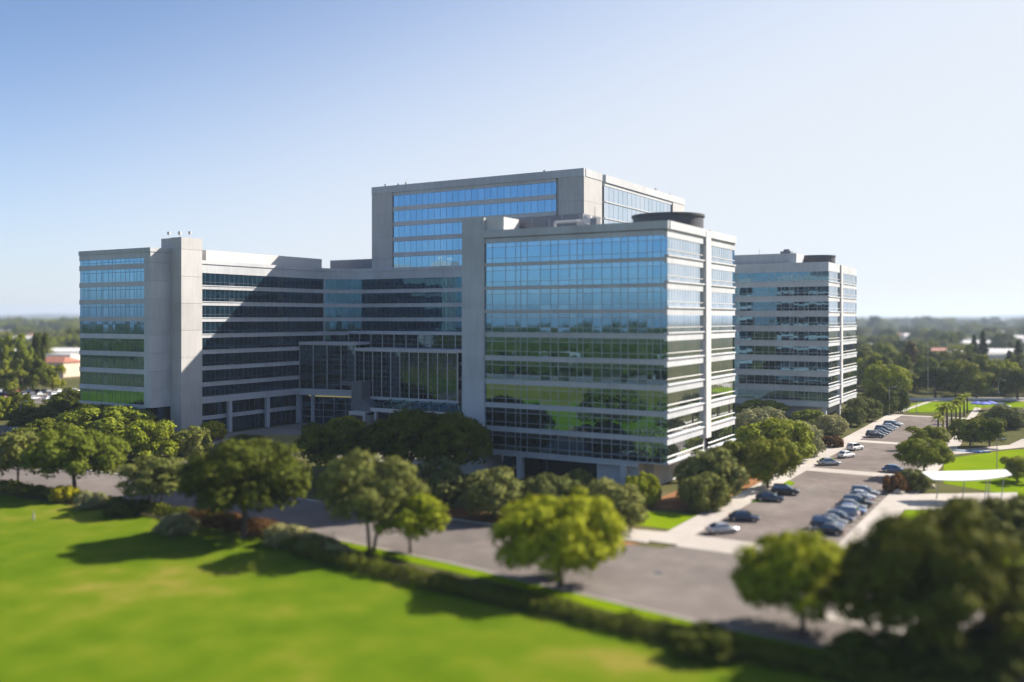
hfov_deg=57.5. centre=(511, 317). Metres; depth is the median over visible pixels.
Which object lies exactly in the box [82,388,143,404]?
window
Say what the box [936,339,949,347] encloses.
park tree
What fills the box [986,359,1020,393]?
broadleaf tree
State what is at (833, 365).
window
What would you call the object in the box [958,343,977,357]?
gum tree
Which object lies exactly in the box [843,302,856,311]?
window
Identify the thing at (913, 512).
lawn
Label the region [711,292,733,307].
window
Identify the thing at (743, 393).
window
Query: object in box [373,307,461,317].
window
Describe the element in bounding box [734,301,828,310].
window
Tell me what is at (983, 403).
parasol
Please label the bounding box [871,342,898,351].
broadleaf tree
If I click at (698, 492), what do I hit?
shrub
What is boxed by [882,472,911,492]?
shrub
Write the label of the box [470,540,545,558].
road patch
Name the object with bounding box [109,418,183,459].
tree
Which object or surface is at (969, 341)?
house
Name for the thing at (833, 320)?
window
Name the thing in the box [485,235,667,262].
window
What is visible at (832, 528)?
parked car
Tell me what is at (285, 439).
court lawn
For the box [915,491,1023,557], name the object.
broadleaf tree
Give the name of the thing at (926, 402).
path
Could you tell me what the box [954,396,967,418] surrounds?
palm tree
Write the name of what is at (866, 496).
parked car
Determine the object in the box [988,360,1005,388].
gum tree
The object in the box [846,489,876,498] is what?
parked car
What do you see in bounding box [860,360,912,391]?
broadleaf tree
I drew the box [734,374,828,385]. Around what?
window
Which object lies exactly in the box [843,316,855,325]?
window
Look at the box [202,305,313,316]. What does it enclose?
window
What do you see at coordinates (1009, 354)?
cypress tree
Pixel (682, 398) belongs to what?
window
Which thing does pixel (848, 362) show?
window
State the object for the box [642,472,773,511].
planting bed
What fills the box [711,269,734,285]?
window
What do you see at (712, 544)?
crossing
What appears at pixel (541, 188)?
window
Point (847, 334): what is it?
window
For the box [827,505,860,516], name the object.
parked car
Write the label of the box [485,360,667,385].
window
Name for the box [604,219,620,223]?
window
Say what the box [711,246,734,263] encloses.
window
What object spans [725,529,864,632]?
broadleaf tree
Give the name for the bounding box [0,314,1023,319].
hills
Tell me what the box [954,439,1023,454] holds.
path
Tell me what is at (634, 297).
window
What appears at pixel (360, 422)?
shrub
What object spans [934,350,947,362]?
park tree
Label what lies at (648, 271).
window
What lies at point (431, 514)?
young tree
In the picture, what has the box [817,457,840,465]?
parked car
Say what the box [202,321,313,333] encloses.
window
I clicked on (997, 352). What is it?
house
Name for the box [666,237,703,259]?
window
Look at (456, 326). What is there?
window
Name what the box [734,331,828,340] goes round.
window
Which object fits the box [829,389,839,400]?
window
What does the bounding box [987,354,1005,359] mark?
house
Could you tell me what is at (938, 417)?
palm tree
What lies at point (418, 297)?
window
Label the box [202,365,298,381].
window
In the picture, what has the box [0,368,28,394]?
park tree
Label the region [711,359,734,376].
window
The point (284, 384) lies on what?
window
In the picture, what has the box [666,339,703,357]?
window
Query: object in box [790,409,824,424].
shrub
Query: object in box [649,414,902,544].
pavement
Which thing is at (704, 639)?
shrub
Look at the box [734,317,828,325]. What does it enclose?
window
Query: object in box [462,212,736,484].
office building
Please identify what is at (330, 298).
window
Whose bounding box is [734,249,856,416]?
office building
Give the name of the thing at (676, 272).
window
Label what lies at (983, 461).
lawn
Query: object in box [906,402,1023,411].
lawn
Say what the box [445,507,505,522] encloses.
mulch bed
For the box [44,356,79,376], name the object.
house
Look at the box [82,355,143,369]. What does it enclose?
window
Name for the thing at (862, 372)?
park tree
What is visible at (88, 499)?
shrub
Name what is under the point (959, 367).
park tree
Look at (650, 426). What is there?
window
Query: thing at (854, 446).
parked car
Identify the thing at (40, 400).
car park
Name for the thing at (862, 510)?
parked car
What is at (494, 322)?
window
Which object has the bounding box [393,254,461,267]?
window
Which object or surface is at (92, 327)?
window
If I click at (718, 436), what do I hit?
window
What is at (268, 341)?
window
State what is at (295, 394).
window frame
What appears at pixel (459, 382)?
window
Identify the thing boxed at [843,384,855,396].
window
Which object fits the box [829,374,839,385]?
window
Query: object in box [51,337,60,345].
gum tree
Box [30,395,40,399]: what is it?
parked car
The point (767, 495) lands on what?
parked car
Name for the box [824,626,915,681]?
shrub
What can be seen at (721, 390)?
window
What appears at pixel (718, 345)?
window
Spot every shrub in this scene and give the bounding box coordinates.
[0,396,14,418]
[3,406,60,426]
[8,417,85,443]
[47,485,79,503]
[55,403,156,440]
[72,490,108,509]
[102,501,141,517]
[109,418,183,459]
[151,512,201,537]
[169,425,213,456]
[200,420,227,439]
[226,433,266,441]
[262,523,301,547]
[291,535,339,557]
[301,421,319,432]
[329,414,365,426]
[518,472,584,504]
[568,468,593,491]
[625,471,661,507]
[668,620,747,665]
[675,471,731,512]
[734,398,789,417]
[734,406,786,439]
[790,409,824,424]
[791,419,826,457]
[814,414,848,434]
[820,435,843,447]
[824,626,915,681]
[840,407,867,426]
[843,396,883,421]
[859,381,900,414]
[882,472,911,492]
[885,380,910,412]
[895,627,1023,681]
[900,468,933,491]
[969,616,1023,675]
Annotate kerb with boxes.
[70,467,492,524]
[264,525,830,649]
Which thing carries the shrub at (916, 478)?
on the ground at (1014, 434)
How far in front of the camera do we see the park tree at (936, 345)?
645.52 m
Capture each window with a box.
[82,258,143,265]
[82,268,143,282]
[82,286,143,299]
[82,304,143,316]
[82,321,143,333]
[82,338,143,351]
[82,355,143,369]
[82,372,143,386]
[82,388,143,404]
[202,273,313,288]
[202,289,313,302]
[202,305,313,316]
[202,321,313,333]
[202,335,313,349]
[202,350,298,365]
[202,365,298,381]
[202,379,298,396]
[314,279,323,288]
[314,293,323,302]
[314,307,323,316]
[314,321,323,331]
[314,335,323,340]
[325,279,335,289]
[325,293,335,303]
[325,307,335,317]
[325,321,335,331]
[325,335,335,340]
[336,279,348,289]
[336,293,348,303]
[336,307,348,317]
[336,321,348,330]
[336,335,347,340]
[349,279,361,289]
[349,293,361,303]
[349,307,361,317]
[349,321,361,330]
[362,279,372,289]
[362,293,372,303]
[362,307,372,317]
[362,321,372,330]
[373,277,461,289]
[373,292,461,303]
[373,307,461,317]
[373,321,461,331]
[393,182,555,206]
[393,199,555,221]
[393,222,461,236]
[393,238,461,252]
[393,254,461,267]
[458,353,461,361]
[458,366,461,376]
[458,381,461,389]
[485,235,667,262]
[485,261,667,286]
[485,287,667,309]
[485,313,667,332]
[485,337,667,358]
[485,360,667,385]
[485,383,667,411]
[485,407,667,437]
[488,431,667,463]
[604,186,671,211]
[604,202,644,221]
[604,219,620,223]
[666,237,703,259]
[666,263,702,282]
[666,289,702,306]
[666,315,703,331]
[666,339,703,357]
[666,363,702,383]
[666,387,703,409]
[666,411,703,435]
[666,434,703,461]
[707,425,734,447]
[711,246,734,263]
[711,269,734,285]
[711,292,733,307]
[711,315,733,330]
[711,337,734,353]
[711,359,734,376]
[711,381,733,399]
[711,403,734,422]
[734,271,828,281]
[734,286,828,295]
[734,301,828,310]
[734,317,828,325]
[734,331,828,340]
[734,346,828,355]
[734,360,828,370]
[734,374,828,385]
[734,389,828,400]
[828,316,839,325]
[828,331,839,340]
[829,271,839,281]
[829,286,839,296]
[829,301,839,310]
[829,345,839,355]
[829,360,839,370]
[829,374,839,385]
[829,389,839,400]
[843,274,856,284]
[843,288,855,297]
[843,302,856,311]
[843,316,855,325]
[843,330,855,339]
[843,343,856,353]
[843,357,855,367]
[843,370,856,381]
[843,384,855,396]
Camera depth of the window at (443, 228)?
259.13 m
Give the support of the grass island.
on the parking lot
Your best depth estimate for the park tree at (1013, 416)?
243.67 m
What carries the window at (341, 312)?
in the office wing
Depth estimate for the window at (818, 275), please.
271.77 m
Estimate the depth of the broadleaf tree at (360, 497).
113.49 m
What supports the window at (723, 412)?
in the office building at (594, 347)
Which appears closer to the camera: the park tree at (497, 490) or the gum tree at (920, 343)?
the park tree at (497, 490)
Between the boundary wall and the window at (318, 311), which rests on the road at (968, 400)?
the boundary wall
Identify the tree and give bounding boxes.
[0,332,25,370]
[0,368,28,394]
[0,428,39,481]
[6,391,36,409]
[8,336,33,378]
[13,358,55,390]
[27,331,48,384]
[39,363,66,390]
[39,396,71,415]
[45,337,62,349]
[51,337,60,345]
[114,454,187,509]
[173,436,313,537]
[293,418,382,465]
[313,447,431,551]
[360,407,453,464]
[366,491,450,553]
[416,410,494,468]
[457,466,525,518]
[483,486,630,586]
[582,477,650,530]
[672,445,749,496]
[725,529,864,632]
[735,417,815,458]
[743,437,801,487]
[832,497,1023,665]
[856,343,871,378]
[856,350,869,384]
[856,352,889,377]
[857,357,892,380]
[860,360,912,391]
[862,355,889,378]
[863,343,898,359]
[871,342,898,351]
[873,341,895,351]
[892,353,923,390]
[893,339,907,349]
[893,350,903,361]
[893,437,955,470]
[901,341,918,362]
[903,425,949,443]
[905,369,921,393]
[913,356,939,390]
[914,341,933,347]
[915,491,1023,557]
[917,347,931,353]
[919,350,942,357]
[924,343,940,347]
[930,414,945,426]
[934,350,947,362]
[934,404,951,427]
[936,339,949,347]
[936,359,980,396]
[940,349,965,362]
[940,402,953,428]
[946,344,964,350]
[947,417,986,447]
[951,399,962,419]
[951,403,957,423]
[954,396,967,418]
[955,372,994,397]
[956,352,974,362]
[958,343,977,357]
[959,393,968,416]
[964,392,972,413]
[970,334,980,356]
[971,414,1007,446]
[973,353,1000,394]
[978,330,989,356]
[980,404,1023,427]
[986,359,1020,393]
[988,358,1004,361]
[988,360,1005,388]
[988,368,1023,399]
[999,455,1023,481]
[1004,350,1012,359]
[1009,354,1023,362]
[1013,340,1023,355]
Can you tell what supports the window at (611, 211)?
in the office tower
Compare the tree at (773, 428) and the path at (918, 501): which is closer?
the path at (918, 501)
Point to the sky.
(885, 138)
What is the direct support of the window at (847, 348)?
in the office building at (795, 338)
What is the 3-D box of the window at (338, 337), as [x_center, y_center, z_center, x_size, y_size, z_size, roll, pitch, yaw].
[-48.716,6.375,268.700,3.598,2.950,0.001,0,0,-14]
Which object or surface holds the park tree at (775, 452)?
on the ground at (1014, 434)
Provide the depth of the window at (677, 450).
161.45 m
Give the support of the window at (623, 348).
in the office building at (594, 347)
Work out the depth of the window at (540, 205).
250.79 m
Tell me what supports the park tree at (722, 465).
on the planting bed at (671, 501)
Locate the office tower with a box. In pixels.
[372,168,684,403]
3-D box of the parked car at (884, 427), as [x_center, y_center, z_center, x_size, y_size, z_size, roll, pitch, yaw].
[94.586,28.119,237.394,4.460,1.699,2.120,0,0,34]
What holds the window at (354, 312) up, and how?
in the office wing
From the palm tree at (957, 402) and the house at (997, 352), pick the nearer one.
the palm tree at (957, 402)
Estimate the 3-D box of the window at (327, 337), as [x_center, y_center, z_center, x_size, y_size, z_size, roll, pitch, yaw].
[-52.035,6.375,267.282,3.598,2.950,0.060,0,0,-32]
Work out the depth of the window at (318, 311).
264.89 m
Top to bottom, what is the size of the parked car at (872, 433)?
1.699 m
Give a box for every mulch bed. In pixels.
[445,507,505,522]
[617,541,640,545]
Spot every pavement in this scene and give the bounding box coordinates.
[614,528,664,542]
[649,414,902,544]
[837,439,962,547]
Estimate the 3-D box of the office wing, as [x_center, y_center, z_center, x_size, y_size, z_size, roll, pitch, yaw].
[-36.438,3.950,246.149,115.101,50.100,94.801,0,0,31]
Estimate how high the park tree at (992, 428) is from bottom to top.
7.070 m
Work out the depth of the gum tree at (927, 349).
554.84 m
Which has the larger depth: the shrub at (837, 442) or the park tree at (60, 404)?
the park tree at (60, 404)
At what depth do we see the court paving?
236.38 m
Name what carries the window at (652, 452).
in the office building at (594, 347)
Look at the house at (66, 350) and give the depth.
635.49 m
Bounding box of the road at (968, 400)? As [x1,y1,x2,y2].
[911,400,1023,400]
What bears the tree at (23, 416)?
on the ground at (1014, 434)
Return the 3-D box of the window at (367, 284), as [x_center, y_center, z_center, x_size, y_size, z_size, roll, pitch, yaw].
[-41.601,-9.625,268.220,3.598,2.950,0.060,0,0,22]
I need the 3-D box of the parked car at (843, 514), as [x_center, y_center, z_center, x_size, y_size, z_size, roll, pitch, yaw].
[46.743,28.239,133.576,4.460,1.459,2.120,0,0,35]
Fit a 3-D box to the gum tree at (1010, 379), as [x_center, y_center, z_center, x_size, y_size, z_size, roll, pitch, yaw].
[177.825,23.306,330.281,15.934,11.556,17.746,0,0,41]
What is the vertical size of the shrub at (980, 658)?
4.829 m
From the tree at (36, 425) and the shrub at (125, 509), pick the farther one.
the tree at (36, 425)
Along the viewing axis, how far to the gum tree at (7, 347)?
382.95 m
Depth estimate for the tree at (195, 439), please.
193.02 m
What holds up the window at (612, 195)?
in the office tower
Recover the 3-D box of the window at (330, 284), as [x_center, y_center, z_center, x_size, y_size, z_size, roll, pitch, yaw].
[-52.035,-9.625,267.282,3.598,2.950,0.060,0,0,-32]
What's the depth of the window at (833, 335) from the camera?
272.43 m
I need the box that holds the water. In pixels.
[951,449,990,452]
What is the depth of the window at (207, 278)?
244.77 m
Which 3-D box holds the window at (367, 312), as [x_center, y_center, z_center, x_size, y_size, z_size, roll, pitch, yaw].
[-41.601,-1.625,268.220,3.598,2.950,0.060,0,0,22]
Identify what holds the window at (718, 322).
in the office building at (594, 347)
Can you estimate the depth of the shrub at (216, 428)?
221.83 m
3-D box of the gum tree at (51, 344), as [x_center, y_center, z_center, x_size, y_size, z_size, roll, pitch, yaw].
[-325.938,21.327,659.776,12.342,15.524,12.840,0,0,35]
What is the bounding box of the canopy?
[922,469,1011,498]
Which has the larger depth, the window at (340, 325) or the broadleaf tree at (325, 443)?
the window at (340, 325)
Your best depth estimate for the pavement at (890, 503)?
143.79 m
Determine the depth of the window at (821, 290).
271.77 m
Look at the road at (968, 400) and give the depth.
327.99 m
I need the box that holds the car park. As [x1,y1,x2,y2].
[0,389,79,402]
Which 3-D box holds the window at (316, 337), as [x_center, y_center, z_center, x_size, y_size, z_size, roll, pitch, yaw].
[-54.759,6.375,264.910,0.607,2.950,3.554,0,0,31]
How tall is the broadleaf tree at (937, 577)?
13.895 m
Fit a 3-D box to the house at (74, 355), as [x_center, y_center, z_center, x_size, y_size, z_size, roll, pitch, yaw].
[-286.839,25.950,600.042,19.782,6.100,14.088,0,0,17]
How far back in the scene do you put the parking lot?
156.01 m
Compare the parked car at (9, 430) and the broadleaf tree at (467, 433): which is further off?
the parked car at (9, 430)
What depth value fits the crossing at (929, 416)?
274.77 m
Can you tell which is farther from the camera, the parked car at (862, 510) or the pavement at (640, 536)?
the parked car at (862, 510)
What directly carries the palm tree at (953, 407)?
on the ground at (1014, 434)
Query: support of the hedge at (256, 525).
on the ground at (1014, 434)
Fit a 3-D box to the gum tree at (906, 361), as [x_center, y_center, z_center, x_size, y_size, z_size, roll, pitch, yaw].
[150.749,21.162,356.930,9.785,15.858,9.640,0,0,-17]
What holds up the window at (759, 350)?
in the office building at (795, 338)
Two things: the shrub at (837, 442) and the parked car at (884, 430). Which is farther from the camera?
the parked car at (884, 430)
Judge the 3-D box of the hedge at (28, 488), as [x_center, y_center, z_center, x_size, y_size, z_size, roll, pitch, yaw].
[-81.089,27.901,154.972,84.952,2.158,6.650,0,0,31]
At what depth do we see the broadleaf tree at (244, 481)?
119.15 m
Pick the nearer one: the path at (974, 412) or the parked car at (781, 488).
the parked car at (781, 488)
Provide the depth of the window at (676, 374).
161.45 m
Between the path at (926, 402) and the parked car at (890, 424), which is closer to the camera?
the parked car at (890, 424)
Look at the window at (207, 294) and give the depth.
244.92 m
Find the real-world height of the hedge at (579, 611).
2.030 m
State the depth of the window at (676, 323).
161.84 m
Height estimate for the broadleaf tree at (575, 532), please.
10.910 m
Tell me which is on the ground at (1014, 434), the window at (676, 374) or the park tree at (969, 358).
the park tree at (969, 358)
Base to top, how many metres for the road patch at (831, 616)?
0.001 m
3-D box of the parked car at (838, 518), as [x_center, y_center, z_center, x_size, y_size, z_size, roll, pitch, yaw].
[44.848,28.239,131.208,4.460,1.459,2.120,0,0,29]
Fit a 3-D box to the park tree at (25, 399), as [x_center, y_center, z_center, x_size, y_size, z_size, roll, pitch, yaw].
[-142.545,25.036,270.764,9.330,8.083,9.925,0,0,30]
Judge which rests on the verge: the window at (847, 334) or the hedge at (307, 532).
the hedge at (307, 532)
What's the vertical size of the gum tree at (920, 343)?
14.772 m
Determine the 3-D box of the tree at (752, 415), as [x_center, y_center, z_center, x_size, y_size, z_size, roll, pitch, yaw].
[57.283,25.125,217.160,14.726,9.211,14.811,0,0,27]
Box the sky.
[0,0,1023,316]
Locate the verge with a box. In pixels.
[248,526,836,657]
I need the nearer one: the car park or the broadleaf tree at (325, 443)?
the broadleaf tree at (325, 443)
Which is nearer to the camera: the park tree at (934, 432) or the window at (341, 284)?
the park tree at (934, 432)
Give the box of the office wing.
[78,231,461,432]
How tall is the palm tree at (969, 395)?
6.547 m
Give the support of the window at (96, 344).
in the office wing
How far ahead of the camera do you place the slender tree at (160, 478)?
138.37 m
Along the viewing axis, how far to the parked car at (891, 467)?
175.02 m
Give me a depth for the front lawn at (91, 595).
88.26 m
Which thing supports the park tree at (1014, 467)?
on the lawn at (983, 461)
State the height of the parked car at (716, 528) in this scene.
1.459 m
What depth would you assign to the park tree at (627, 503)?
124.27 m
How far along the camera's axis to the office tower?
254.98 m
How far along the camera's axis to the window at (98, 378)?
227.68 m
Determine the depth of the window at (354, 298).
268.99 m
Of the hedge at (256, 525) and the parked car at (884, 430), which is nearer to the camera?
the hedge at (256, 525)
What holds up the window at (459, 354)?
in the office wing
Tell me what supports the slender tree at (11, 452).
on the ground at (1014, 434)
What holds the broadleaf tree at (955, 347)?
on the ground at (1014, 434)
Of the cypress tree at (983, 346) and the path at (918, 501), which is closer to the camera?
the path at (918, 501)
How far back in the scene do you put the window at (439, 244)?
258.94 m
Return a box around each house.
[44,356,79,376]
[46,353,79,359]
[50,348,79,353]
[931,348,946,350]
[960,340,990,346]
[987,349,1006,357]
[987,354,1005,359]
[988,348,1023,352]
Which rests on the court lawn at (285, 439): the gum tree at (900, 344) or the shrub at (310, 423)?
the shrub at (310, 423)
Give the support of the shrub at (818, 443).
on the ground at (1014, 434)
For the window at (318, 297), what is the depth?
264.89 m
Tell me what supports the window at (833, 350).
in the office building at (795, 338)
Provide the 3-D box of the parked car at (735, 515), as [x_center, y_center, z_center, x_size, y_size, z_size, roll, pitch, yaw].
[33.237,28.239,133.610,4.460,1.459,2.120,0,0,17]
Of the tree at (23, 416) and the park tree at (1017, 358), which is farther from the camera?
the park tree at (1017, 358)
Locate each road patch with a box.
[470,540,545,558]
[786,484,825,501]
[815,604,914,632]
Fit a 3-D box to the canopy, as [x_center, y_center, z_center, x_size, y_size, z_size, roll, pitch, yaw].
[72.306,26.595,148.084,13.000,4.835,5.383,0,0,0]
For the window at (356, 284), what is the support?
in the office wing
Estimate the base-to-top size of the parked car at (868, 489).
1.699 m
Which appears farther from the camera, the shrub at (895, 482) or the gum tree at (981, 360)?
the gum tree at (981, 360)
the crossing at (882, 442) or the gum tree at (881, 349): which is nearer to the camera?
the crossing at (882, 442)
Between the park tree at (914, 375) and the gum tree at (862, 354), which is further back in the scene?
the gum tree at (862, 354)
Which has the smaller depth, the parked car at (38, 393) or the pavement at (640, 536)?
the pavement at (640, 536)
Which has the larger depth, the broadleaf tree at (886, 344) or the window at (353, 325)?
the broadleaf tree at (886, 344)
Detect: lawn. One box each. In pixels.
[0,494,845,681]
[264,434,300,446]
[625,511,696,528]
[903,510,1021,563]
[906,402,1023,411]
[944,449,1023,494]
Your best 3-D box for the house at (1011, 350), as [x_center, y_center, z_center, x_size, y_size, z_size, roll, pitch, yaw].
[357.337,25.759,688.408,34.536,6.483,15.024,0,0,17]
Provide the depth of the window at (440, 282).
259.19 m
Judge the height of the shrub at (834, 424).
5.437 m
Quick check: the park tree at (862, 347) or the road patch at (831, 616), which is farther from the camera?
the park tree at (862, 347)
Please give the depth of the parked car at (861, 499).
143.28 m
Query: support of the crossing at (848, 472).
on the parking lot
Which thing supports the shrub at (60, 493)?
on the ground at (1014, 434)
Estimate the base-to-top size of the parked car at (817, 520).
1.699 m
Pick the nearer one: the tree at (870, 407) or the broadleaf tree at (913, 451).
the broadleaf tree at (913, 451)
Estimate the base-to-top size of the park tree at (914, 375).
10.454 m
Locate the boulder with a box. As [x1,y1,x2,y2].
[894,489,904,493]
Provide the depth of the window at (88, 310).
227.76 m
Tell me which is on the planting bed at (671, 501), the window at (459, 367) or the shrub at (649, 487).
the shrub at (649, 487)
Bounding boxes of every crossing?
[677,535,761,553]
[806,467,893,476]
[857,440,900,443]
[902,415,966,418]
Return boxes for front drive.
[0,467,1023,681]
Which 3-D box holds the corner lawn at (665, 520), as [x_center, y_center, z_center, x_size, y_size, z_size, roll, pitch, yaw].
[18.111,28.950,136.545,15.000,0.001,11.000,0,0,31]
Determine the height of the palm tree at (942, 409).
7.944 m
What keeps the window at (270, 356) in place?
in the office wing
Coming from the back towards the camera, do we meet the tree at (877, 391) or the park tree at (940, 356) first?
the park tree at (940, 356)
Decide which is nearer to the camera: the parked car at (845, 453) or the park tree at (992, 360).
the parked car at (845, 453)
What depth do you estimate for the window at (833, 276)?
272.43 m
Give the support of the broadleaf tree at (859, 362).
on the ground at (1014, 434)
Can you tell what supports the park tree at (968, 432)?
on the ground at (1014, 434)
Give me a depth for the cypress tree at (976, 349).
457.19 m
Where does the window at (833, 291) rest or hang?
in the office building at (795, 338)
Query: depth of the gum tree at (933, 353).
439.53 m
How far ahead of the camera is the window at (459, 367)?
252.08 m
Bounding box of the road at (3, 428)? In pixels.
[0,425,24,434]
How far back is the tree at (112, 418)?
211.61 m
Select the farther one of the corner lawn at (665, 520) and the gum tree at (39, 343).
the gum tree at (39, 343)
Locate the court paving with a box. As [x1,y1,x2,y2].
[212,423,502,471]
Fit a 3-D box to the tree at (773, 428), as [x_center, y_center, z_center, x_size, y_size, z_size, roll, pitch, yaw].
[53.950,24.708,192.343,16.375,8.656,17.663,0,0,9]
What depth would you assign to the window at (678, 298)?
161.67 m
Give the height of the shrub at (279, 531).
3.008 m
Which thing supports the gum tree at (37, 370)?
on the car park
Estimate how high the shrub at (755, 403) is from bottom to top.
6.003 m
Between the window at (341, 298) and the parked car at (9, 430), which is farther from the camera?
the window at (341, 298)
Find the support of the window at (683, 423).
in the office building at (594, 347)
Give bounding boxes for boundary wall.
[910,398,1023,399]
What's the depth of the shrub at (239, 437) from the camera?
216.13 m
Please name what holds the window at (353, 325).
in the office wing
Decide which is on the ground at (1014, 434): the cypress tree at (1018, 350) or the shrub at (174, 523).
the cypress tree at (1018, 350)
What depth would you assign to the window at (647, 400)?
162.56 m
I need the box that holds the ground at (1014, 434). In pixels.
[0,376,1023,681]
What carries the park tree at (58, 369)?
on the car park
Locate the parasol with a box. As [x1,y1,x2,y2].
[979,401,990,404]
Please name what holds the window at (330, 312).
in the office wing
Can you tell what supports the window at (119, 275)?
in the office wing
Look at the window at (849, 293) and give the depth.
290.92 m
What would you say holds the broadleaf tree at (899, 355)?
on the ground at (1014, 434)
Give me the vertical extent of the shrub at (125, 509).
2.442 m
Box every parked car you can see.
[4,427,20,432]
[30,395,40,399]
[33,392,45,395]
[39,389,50,392]
[705,521,738,534]
[728,510,760,521]
[755,491,784,502]
[771,483,799,495]
[809,522,844,535]
[810,515,845,527]
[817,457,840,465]
[820,513,848,523]
[824,509,855,520]
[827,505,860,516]
[834,502,866,514]
[835,499,866,508]
[836,450,854,457]
[842,493,873,500]
[843,494,873,507]
[846,442,863,450]
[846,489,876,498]
[850,484,880,495]
[865,430,885,437]
[874,425,893,431]
[876,428,890,432]
[881,464,903,471]
[883,420,900,426]
[884,423,898,427]
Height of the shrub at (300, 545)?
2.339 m
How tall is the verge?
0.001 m
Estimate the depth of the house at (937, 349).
612.32 m
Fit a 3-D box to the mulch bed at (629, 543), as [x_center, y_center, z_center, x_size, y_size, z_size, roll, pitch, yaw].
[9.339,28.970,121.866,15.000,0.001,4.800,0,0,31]
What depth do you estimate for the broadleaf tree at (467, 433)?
158.43 m
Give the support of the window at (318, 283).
in the office wing
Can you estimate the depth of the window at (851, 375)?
290.92 m
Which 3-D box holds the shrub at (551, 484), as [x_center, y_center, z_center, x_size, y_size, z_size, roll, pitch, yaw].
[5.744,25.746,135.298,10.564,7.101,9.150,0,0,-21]
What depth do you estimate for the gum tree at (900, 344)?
619.05 m
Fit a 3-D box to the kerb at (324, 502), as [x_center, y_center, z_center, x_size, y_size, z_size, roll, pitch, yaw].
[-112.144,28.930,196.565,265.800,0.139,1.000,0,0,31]
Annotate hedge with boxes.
[0,479,196,516]
[184,506,285,538]
[257,535,963,681]
[283,523,356,558]
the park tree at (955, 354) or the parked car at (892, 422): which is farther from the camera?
the park tree at (955, 354)
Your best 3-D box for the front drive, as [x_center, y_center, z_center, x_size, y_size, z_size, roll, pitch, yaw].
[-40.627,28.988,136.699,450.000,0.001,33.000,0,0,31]
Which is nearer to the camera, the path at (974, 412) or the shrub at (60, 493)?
the shrub at (60, 493)
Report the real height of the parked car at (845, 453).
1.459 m
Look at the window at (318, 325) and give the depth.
264.89 m
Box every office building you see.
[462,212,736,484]
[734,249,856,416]
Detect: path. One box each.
[892,401,931,413]
[904,492,1016,509]
[951,407,980,439]
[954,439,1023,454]
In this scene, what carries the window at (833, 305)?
in the office building at (795, 338)
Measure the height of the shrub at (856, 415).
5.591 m
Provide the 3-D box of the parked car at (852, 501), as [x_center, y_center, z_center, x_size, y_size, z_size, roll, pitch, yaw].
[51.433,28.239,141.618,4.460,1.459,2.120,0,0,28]
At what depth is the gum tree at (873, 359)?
353.77 m
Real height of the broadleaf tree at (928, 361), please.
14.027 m
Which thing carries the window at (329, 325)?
in the office wing
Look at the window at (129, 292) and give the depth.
227.68 m
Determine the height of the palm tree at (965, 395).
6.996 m
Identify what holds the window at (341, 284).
in the office wing
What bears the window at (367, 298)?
in the office wing
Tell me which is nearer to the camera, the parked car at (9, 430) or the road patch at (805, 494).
the road patch at (805, 494)
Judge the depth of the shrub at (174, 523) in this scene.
124.31 m
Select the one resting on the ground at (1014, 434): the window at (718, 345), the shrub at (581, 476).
the shrub at (581, 476)
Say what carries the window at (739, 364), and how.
in the office building at (795, 338)
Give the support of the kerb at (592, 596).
on the ground at (1014, 434)
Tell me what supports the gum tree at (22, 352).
on the car park
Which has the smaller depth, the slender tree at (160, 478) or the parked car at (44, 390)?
the slender tree at (160, 478)
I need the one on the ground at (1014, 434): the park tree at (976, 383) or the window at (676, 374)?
the park tree at (976, 383)
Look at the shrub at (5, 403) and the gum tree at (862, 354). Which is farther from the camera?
the gum tree at (862, 354)
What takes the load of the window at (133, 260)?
in the office wing
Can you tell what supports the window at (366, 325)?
in the office wing
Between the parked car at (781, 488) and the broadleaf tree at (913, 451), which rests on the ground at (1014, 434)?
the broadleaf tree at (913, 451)
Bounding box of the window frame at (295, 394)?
[226,394,295,430]
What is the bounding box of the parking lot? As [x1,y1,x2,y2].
[696,416,949,542]
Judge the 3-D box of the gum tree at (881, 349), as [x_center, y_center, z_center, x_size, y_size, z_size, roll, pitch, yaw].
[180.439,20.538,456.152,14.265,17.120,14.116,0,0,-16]
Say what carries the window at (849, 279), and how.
in the office building at (795, 338)
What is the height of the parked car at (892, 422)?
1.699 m

